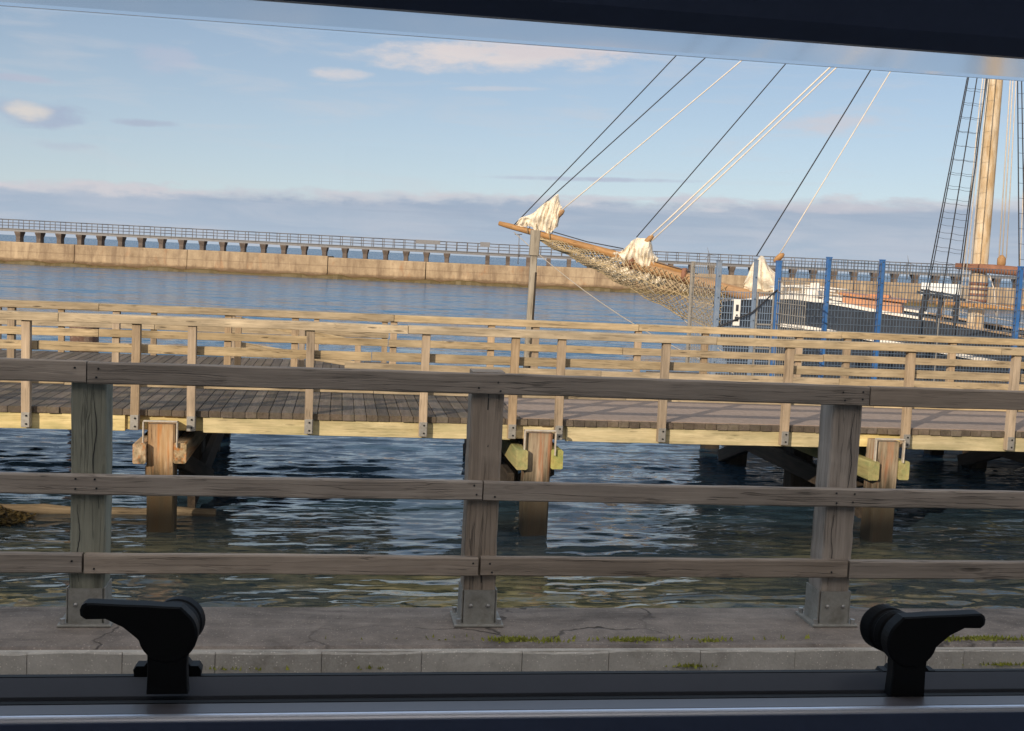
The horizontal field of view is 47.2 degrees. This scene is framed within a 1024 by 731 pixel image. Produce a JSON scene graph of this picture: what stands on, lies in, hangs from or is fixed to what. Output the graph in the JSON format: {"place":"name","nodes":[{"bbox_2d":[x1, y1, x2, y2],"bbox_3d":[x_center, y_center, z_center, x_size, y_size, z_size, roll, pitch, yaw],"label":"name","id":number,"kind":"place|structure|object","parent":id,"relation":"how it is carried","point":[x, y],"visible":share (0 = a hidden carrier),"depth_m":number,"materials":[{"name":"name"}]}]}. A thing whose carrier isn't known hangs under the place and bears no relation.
{"place":"outdoors","nodes":[
{"label":"outdoors","id":0,"kind":"place"},
{"bbox_2d":[0,234,1023,608],"bbox_3d":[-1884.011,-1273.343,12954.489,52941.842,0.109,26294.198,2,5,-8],"label":"water","id":1,"kind":"structure","parent":0,"point":[414,526],"depth_m":16.54,"materials":[{"name":"blue liquid"}]},
{"bbox_2d":[0,505,36,525],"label":"seaweed","id":2,"kind":"object","parent":1,"relation":"in","point":[13,515],"visible":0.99,"depth_m":14.53,"materials":[{"name":"brown plant"}]},
{"bbox_2d":[69,327,98,352],"bbox_3d":[-8.531,1.701,23.293,0.570,5.012,0.570,2,5,-8],"label":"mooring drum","id":3,"kind":"object","parent":1,"relation":"in","point":[82,339],"visible":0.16,"depth_m":22.85,"materials":[{"name":"brown wood"}]},
{"bbox_2d":[0,503,215,516],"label":"driftwood log","id":4,"kind":"object","parent":1,"relation":"on","point":[45,508],"visible":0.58,"depth_m":15.01,"materials":[{"name":"brown wood"}]},
{"bbox_2d":[0,350,1023,541],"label":"wooden jetty","id":5,"kind":"object","parent":1,"relation":"in","point":[166,443],"visible":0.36,"depth_m":15.52,"materials":[{"name":"brown wood"}]},
{"bbox_2d":[0,307,388,362],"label":"jetty railing","id":6,"kind":"object","parent":5,"relation":"attached to","point":[61,324],"visible":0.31,"depth_m":21.16,"materials":[{"name":"brown wood"}]},
{"bbox_2d":[234,316,360,366],"bbox_3d":[-3.541,-0.338,19.463,2.083,0.890,0.130,1,5,-17],"label":"handrail","id":7,"kind":"object","parent":5,"relation":"on","point":[237,360],"visible":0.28,"depth_m":19.41,"materials":[{"name":"brown wood"}]},
{"bbox_2d":[0,310,1023,450],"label":"jetty railing","id":8,"kind":"object","parent":5,"relation":"attached to","point":[26,344],"visible":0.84,"depth_m":14.85,"materials":[{"name":"wood"}]},
{"bbox_2d":[0,299,1023,390],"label":"jetty railing","id":9,"kind":"object","parent":5,"relation":"attached to","point":[11,330],"visible":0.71,"depth_m":17.86,"materials":[{"name":"brown wood"}]},
{"bbox_2d":[776,257,1023,383],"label":"security fence","id":10,"kind":"object","parent":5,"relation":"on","point":[1017,305],"visible":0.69,"depth_m":22.24,"materials":[{"name":"blue metal"}]},
{"bbox_2d":[0,241,1023,310],"bbox_3d":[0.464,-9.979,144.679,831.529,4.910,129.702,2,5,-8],"label":"breakwater","id":11,"kind":"object","parent":1,"relation":"in","point":[208,261],"visible":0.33,"depth_m":142.13,"materials":[{"name":"concrete"}]},
{"bbox_2d":[0,219,1016,287],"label":"trestle bridge","id":12,"kind":"structure","parent":11,"relation":"on","point":[100,237],"depth_m":144.20,"materials":[{"name":"grey concrete"}]},
{"bbox_2d":[921,283,960,303],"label":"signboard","id":13,"kind":"object","parent":11,"relation":"on","point":[931,288],"visible":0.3,"depth_m":141.28},
{"bbox_2d":[523,230,540,367],"bbox_3d":[0.185,1.314,19.936,0.249,7.203,0.172,2,5,-8],"label":"mooring post","id":14,"kind":"object","parent":1,"relation":"in","point":[534,246],"visible":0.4,"depth_m":19.64,"materials":[{"name":"wood"}]},
{"bbox_2d":[498,56,1023,382],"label":"sailing ship","id":15,"kind":"object","parent":1,"relation":"on","point":[638,255],"visible":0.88,"depth_m":28.05,"materials":[{"name":"brown paint"}]},
{"bbox_2d":[0,607,1023,649],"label":"quay pavement","id":16,"kind":"structure","parent":0,"point":[28,628],"depth_m":5.45,"materials":[{"name":"grey concrete"}]},
{"bbox_2d":[0,358,1023,627],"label":"timber fence","id":17,"kind":"object","parent":16,"relation":"on","point":[90,562],"visible":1,"depth_m":5.41,"materials":[{"name":"brown wood"}]},
{"bbox_2d":[205,634,1023,670],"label":"moss","id":18,"kind":"object","parent":16,"relation":"on","point":[506,639],"visible":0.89,"depth_m":5.37,"materials":[{"name":"green plant"}]},
{"bbox_2d":[0,6,1023,280],"label":"sky","id":19,"kind":"structure","parent":0,"point":[105,118],"materials":[{"name":"blue"}]},
{"bbox_2d":[685,259,807,375],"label":"security gate","id":20,"kind":"structure","parent":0,"point":[774,313],"depth_m":21.86,"materials":[{"name":"blue metal"}]},
{"bbox_2d":[733,299,740,325],"bbox_3d":[4.182,-0.987,21.792,0.130,0.490,0.020,2,5,-8],"label":"notice","id":21,"kind":"object","parent":20,"relation":"attached to","point":[737,306],"visible":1,"depth_m":21.79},
{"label":"road","id":22,"kind":"structure","parent":0,"visible":0},
{"bbox_2d":[0,0,1023,730],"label":"camper van","id":23,"kind":"object","parent":22,"relation":"on","point":[168,686],"visible":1,"depth_m":0.79,"materials":[{"name":"black paint"}]},
{"bbox_2d":[0,647,1023,674],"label":"kerb","id":24,"kind":"structure","parent":22,"relation":"on","point":[82,662],"depth_m":5.17,"materials":[{"name":"concrete"}]}
]}

